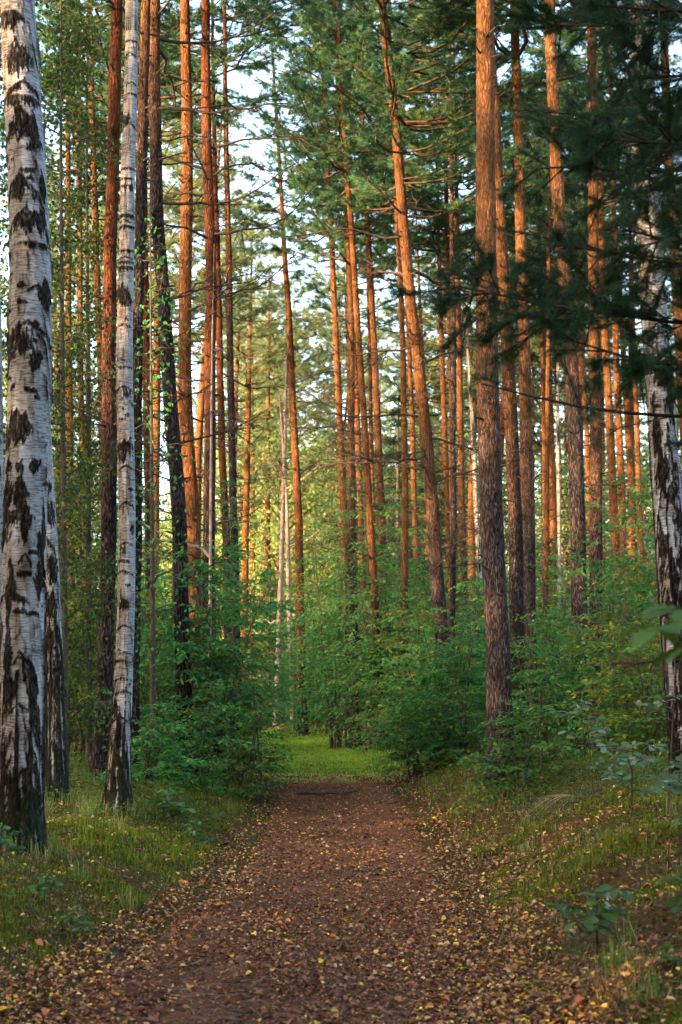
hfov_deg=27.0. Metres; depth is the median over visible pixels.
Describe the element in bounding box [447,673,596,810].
shrub
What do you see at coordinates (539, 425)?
pine tree
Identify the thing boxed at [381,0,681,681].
pine tree
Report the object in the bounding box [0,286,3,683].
birch tree
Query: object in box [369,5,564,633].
pine tree
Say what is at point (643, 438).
pine tree
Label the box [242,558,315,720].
shrub
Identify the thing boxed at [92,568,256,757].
shrub
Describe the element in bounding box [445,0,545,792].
pine tree
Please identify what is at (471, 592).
shrub
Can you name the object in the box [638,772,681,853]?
oak seedling
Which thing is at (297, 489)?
pine tree
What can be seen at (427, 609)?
shrub
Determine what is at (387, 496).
broadleaf tree
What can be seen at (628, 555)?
shrub
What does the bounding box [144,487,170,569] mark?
broadleaf tree
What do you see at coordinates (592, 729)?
oak seedling
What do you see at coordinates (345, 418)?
pine tree
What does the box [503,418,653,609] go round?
broadleaf tree
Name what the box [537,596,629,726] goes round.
shrub
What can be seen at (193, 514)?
pine tree
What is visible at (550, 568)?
shrub
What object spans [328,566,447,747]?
shrub
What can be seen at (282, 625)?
shrub
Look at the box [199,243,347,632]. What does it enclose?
pine tree
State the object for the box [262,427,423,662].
broadleaf tree
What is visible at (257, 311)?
pine tree
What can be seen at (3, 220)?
young tree
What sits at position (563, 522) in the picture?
broadleaf tree
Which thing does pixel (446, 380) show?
pine tree
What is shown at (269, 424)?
pine tree
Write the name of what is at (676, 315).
pine tree
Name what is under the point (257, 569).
broadleaf tree
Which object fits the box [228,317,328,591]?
pine tree
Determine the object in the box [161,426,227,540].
pine tree
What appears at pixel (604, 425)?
pine tree
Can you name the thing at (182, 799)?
bilberry cover
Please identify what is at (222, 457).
pine tree
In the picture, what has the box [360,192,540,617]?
pine tree
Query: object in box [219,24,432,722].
pine tree
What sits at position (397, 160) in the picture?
pine tree
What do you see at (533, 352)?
pine tree
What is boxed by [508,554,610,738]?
shrub
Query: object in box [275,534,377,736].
shrub
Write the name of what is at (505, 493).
broadleaf tree
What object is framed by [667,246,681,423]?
pine tree
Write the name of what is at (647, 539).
shrub
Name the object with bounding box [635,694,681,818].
oak seedling
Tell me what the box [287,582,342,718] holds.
shrub
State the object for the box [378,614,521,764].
shrub
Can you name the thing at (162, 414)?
pine tree
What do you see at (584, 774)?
bilberry cover
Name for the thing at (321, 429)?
pine tree
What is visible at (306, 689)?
shrub
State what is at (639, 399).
pine tree
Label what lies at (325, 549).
broadleaf tree
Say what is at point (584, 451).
pine tree
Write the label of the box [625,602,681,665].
oak sapling
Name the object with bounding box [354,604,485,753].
shrub
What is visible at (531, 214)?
pine tree
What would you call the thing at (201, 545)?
broadleaf tree
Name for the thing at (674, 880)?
oak seedling
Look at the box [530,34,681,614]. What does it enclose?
pine tree
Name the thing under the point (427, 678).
shrub
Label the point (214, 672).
shrub
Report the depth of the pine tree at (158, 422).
41.00 m
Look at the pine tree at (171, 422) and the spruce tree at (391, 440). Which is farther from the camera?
the spruce tree at (391, 440)
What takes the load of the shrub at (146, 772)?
on the ground at (616, 883)
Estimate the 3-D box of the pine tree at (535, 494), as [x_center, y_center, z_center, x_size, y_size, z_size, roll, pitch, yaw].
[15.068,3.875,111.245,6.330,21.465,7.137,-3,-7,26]
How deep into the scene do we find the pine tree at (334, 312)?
34.87 m
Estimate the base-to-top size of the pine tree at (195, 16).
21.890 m
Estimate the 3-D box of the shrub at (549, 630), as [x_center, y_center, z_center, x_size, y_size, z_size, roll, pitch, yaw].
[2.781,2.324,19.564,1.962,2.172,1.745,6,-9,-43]
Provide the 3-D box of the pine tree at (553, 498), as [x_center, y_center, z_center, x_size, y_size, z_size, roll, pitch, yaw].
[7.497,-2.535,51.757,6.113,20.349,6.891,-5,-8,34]
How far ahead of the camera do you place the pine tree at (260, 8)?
31.70 m
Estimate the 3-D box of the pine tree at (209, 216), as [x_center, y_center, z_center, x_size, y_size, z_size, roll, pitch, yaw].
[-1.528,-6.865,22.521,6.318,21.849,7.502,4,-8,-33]
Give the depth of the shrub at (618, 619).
17.39 m
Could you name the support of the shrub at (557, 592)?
on the ground at (616, 883)
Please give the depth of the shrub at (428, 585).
32.28 m
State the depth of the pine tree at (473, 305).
57.73 m
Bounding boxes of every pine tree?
[0,0,194,730]
[0,0,195,605]
[0,0,267,580]
[0,0,297,627]
[0,175,91,523]
[1,132,104,585]
[3,205,162,578]
[47,28,235,584]
[52,197,176,550]
[59,0,146,779]
[68,0,307,771]
[70,0,337,759]
[75,3,262,578]
[77,459,100,579]
[81,0,326,731]
[83,0,321,735]
[99,57,282,619]
[102,0,265,743]
[117,0,189,768]
[147,63,292,528]
[152,193,346,677]
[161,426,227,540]
[162,221,315,613]
[193,299,322,677]
[193,407,238,553]
[194,314,303,677]
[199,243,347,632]
[201,284,315,696]
[216,298,314,572]
[218,1,376,734]
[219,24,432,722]
[224,317,327,574]
[228,0,473,749]
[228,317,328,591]
[231,0,409,743]
[240,276,346,617]
[243,0,448,747]
[247,0,585,735]
[259,271,421,651]
[265,2,429,669]
[268,247,406,584]
[269,0,506,673]
[288,90,443,611]
[300,400,343,468]
[301,319,395,594]
[325,10,474,623]
[328,191,514,608]
[331,406,409,575]
[332,0,537,612]
[333,333,440,497]
[334,0,536,634]
[343,0,537,639]
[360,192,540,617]
[361,251,475,563]
[368,0,681,731]
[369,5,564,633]
[374,296,477,585]
[380,310,456,499]
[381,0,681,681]
[393,163,518,656]
[414,184,587,553]
[430,228,536,536]
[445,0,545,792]
[454,28,669,590]
[456,252,587,584]
[456,374,518,535]
[462,121,578,535]
[465,202,587,610]
[467,34,626,639]
[468,17,558,749]
[470,141,586,594]
[472,2,676,643]
[474,0,621,729]
[497,119,638,598]
[498,198,619,609]
[500,1,681,462]
[502,0,681,746]
[502,402,563,577]
[504,433,541,553]
[507,0,681,614]
[518,330,634,580]
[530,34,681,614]
[530,151,678,613]
[535,0,629,750]
[535,357,624,492]
[537,195,671,632]
[562,341,679,557]
[586,209,680,560]
[605,352,680,531]
[623,350,681,544]
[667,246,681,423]
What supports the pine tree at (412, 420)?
on the ground at (616, 883)
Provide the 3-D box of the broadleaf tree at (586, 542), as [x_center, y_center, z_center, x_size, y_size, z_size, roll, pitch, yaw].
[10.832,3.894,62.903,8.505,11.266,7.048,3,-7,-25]
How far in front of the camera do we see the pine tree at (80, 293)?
33.59 m
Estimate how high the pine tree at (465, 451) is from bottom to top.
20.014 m
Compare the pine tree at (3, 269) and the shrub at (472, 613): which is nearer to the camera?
the shrub at (472, 613)
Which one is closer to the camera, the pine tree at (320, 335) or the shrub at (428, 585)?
the shrub at (428, 585)
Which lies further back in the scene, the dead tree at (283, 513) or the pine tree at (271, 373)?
the pine tree at (271, 373)
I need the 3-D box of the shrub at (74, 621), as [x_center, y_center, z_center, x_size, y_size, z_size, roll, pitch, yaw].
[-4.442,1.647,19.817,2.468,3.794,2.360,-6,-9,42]
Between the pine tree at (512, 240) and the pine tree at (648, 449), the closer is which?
the pine tree at (512, 240)
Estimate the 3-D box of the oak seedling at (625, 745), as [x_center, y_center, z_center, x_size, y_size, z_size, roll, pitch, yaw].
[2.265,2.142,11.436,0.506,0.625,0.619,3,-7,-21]
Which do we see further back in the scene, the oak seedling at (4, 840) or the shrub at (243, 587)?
the shrub at (243, 587)
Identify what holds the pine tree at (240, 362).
on the ground at (616, 883)
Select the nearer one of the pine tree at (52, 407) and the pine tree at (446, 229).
the pine tree at (446, 229)
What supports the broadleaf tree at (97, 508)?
on the ground at (616, 883)
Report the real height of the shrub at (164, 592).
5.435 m
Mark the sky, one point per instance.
(252, 90)
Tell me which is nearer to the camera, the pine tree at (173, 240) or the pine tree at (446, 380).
the pine tree at (173, 240)
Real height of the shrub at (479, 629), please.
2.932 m
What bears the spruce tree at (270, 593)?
on the ground at (616, 883)
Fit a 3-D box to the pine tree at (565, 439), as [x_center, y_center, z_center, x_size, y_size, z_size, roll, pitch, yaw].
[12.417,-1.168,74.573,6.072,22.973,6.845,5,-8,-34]
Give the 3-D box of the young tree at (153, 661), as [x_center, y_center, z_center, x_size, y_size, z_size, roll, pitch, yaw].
[-2.418,-0.669,17.800,1.801,8.536,1.391,6,-9,-44]
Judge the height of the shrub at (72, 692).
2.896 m
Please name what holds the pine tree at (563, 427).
on the ground at (616, 883)
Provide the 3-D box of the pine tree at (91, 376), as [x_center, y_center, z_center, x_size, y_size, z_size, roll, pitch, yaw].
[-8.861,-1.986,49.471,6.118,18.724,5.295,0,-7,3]
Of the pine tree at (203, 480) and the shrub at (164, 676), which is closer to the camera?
the shrub at (164, 676)
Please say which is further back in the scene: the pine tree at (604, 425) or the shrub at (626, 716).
the pine tree at (604, 425)
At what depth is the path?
9.60 m
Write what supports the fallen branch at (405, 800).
on the ground at (616, 883)
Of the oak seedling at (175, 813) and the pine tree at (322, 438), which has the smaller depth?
the oak seedling at (175, 813)
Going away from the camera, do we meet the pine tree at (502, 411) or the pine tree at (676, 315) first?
the pine tree at (676, 315)
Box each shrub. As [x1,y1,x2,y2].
[56,507,95,743]
[59,544,117,742]
[59,555,161,764]
[68,540,172,732]
[82,511,175,735]
[87,689,210,792]
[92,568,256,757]
[93,549,166,671]
[95,549,172,694]
[131,678,255,795]
[139,532,314,778]
[140,632,221,736]
[141,523,247,680]
[168,479,291,752]
[195,684,320,802]
[217,603,293,732]
[240,605,281,715]
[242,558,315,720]
[264,558,337,729]
[267,459,387,748]
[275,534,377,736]
[276,646,342,721]
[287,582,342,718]
[295,480,423,754]
[295,619,366,724]
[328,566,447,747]
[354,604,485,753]
[359,503,434,714]
[359,586,485,738]
[359,687,472,779]
[362,573,422,705]
[370,576,508,765]
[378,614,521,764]
[383,565,456,693]
[389,591,509,725]
[402,591,485,732]
[417,553,509,730]
[424,513,550,710]
[443,568,483,678]
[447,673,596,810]
[467,606,604,756]
[479,587,570,725]
[483,555,559,719]
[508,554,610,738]
[527,522,663,762]
[536,550,611,729]
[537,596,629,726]
[551,489,665,744]
[555,580,667,773]
[558,559,667,767]
[598,473,666,748]
[603,564,655,615]
[604,487,665,724]
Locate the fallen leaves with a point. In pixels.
(426, 1016)
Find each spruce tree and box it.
[247,568,296,722]
[356,383,446,710]
[380,422,477,643]
[536,537,570,653]
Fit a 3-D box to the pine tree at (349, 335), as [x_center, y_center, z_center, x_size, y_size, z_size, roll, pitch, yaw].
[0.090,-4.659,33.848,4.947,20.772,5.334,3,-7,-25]
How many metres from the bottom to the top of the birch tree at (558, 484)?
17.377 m
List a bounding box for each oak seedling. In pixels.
[0,822,25,859]
[24,873,62,903]
[54,904,91,938]
[148,788,195,830]
[179,818,216,849]
[545,884,634,955]
[547,699,631,797]
[597,740,663,811]
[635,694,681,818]
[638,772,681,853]
[653,866,681,913]
[653,942,681,971]
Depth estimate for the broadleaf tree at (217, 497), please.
70.79 m
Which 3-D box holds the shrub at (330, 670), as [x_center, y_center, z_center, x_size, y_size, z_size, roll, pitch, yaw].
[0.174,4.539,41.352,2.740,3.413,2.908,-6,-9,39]
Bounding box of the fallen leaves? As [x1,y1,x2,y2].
[0,740,681,1023]
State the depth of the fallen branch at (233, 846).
13.22 m
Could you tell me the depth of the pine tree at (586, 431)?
41.71 m
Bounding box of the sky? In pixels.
[0,0,681,580]
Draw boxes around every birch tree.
[0,0,53,857]
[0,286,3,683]
[44,421,69,802]
[100,0,137,815]
[516,185,602,623]
[629,0,681,794]
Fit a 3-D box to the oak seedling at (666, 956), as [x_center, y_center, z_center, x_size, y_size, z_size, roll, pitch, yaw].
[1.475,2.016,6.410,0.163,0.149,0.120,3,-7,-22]
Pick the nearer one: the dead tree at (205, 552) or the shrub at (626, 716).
the shrub at (626, 716)
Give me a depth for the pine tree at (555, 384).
56.57 m
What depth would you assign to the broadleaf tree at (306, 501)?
58.78 m
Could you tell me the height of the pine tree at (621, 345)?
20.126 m
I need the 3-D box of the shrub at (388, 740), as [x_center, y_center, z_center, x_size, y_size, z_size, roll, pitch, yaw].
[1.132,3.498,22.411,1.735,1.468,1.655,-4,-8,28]
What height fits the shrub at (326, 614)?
7.042 m
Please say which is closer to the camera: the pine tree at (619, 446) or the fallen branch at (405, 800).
the fallen branch at (405, 800)
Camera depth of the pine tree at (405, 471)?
31.65 m
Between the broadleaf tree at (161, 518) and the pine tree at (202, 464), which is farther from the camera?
the broadleaf tree at (161, 518)
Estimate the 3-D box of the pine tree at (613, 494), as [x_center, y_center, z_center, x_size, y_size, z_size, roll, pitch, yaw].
[5.589,-4.959,34.070,5.214,20.746,6.246,0,-7,0]
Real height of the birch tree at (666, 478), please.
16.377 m
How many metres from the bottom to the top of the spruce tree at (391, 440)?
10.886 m
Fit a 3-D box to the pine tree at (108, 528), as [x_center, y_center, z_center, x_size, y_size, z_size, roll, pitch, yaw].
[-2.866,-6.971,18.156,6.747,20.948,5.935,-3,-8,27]
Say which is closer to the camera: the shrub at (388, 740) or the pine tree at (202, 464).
the shrub at (388, 740)
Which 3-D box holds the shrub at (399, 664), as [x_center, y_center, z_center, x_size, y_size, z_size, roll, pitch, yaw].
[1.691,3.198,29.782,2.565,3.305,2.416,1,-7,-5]
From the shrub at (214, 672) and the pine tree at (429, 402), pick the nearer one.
the shrub at (214, 672)
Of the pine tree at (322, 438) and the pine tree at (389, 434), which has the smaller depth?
the pine tree at (322, 438)
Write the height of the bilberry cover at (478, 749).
0.786 m
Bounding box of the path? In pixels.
[41,774,454,1023]
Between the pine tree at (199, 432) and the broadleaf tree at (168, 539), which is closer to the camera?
the pine tree at (199, 432)
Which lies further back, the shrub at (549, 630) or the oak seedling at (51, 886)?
the shrub at (549, 630)
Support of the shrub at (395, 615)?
on the ground at (616, 883)
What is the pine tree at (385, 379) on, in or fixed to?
on the ground at (616, 883)
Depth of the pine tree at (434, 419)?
68.63 m
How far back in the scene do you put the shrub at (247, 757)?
18.31 m
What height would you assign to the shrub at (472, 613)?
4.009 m
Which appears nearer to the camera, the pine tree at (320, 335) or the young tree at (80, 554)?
the young tree at (80, 554)
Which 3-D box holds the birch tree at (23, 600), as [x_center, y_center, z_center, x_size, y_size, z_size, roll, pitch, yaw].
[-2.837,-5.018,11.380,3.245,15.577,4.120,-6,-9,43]
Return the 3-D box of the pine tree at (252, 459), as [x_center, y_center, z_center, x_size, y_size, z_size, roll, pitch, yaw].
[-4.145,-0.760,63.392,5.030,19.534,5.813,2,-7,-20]
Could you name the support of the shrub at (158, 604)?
on the ground at (616, 883)
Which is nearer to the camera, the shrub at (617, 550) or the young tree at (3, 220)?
the young tree at (3, 220)
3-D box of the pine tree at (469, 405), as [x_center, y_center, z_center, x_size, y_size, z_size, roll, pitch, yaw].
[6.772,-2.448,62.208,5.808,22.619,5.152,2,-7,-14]
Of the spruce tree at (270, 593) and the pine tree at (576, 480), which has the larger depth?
the spruce tree at (270, 593)
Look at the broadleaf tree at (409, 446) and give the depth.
70.90 m
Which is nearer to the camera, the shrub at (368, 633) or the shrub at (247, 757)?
the shrub at (247, 757)
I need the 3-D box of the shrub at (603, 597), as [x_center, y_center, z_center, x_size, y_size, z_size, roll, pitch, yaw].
[3.696,1.772,18.911,2.422,3.295,2.282,4,-8,-30]
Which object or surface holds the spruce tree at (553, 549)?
on the ground at (616, 883)
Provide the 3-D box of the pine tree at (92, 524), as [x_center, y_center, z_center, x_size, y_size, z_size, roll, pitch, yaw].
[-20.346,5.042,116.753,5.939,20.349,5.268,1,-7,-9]
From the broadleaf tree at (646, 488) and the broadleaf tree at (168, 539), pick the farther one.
the broadleaf tree at (168, 539)
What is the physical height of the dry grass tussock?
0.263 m
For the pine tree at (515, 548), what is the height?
20.869 m
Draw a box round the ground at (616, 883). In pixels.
[0,709,681,1023]
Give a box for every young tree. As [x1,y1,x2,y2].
[0,0,169,783]
[0,3,84,724]
[7,0,177,768]
[52,140,143,758]
[77,130,231,776]
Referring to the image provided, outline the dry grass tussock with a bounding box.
[515,794,583,818]
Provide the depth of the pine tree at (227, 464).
73.94 m
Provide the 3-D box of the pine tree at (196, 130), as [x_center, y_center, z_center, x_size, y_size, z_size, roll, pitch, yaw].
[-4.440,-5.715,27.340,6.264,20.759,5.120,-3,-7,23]
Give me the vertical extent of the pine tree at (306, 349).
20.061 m
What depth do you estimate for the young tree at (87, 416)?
18.80 m
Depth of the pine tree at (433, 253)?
38.66 m
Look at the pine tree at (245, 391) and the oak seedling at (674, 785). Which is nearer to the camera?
the oak seedling at (674, 785)
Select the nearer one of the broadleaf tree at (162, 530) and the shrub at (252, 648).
the shrub at (252, 648)
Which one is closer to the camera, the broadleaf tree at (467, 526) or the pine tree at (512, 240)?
the pine tree at (512, 240)
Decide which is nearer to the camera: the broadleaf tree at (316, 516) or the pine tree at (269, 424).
the pine tree at (269, 424)
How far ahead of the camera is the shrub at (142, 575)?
36.37 m
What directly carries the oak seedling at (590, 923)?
on the ground at (616, 883)
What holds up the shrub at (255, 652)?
on the ground at (616, 883)
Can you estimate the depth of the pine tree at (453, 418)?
28.61 m
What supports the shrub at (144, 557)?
on the ground at (616, 883)
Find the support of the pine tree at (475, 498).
on the ground at (616, 883)
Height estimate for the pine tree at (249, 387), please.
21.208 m
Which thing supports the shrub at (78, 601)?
on the ground at (616, 883)
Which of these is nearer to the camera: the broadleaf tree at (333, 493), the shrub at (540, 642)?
the shrub at (540, 642)
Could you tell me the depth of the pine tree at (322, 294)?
46.94 m
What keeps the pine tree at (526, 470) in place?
on the ground at (616, 883)
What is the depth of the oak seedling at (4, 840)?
9.73 m
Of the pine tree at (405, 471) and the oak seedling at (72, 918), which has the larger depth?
the pine tree at (405, 471)
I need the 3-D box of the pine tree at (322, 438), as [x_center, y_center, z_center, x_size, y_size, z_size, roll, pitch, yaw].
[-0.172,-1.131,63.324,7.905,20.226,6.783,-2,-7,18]
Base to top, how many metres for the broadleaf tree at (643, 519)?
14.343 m
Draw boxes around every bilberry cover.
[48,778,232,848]
[372,730,667,817]
[436,750,677,846]
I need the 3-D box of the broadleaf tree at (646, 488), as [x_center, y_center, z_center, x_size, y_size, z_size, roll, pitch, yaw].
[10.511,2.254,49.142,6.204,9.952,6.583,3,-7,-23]
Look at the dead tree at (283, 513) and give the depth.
45.18 m
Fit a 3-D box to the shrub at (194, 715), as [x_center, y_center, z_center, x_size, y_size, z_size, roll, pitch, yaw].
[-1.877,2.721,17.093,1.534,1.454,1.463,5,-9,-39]
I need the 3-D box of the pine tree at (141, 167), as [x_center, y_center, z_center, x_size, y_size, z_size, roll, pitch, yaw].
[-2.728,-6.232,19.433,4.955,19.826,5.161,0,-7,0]
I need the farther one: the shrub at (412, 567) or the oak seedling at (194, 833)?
the shrub at (412, 567)
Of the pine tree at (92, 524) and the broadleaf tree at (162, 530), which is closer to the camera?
the broadleaf tree at (162, 530)
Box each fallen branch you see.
[197,833,248,850]
[384,796,428,805]
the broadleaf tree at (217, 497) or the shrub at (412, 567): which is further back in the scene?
the broadleaf tree at (217, 497)
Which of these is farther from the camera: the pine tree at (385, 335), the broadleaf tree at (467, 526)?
the pine tree at (385, 335)
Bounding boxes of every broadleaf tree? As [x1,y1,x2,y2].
[75,419,143,598]
[93,474,144,642]
[141,495,223,634]
[142,491,169,585]
[142,506,171,606]
[143,434,331,684]
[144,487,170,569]
[160,490,273,635]
[167,409,377,709]
[219,476,336,674]
[255,439,391,700]
[255,464,364,644]
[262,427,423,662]
[313,460,424,666]
[364,355,507,608]
[376,379,541,625]
[418,455,540,603]
[446,450,570,613]
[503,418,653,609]
[503,456,626,686]
[535,492,651,610]
[561,436,654,621]
[605,469,654,568]
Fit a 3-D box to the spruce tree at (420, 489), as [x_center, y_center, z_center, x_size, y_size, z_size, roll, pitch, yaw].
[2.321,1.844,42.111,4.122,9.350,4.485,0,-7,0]
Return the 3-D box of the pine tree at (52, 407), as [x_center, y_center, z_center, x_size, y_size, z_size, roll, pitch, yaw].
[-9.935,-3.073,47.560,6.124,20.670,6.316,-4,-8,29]
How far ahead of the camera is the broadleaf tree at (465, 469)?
58.84 m
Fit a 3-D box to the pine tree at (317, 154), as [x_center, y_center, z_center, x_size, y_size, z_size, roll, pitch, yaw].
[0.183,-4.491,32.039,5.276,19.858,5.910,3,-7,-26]
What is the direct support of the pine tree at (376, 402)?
on the ground at (616, 883)
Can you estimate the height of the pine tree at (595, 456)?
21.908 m
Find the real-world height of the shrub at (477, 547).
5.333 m
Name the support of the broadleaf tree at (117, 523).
on the ground at (616, 883)
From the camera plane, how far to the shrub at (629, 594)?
37.07 m
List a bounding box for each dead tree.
[145,244,214,769]
[264,351,324,724]
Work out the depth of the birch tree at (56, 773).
14.44 m
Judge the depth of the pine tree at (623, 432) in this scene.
86.99 m
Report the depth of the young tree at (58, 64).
16.40 m
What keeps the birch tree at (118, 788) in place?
on the ground at (616, 883)
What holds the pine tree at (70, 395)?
on the ground at (616, 883)
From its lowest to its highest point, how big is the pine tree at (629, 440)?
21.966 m
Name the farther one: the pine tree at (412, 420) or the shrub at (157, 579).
the pine tree at (412, 420)
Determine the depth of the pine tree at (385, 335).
85.27 m

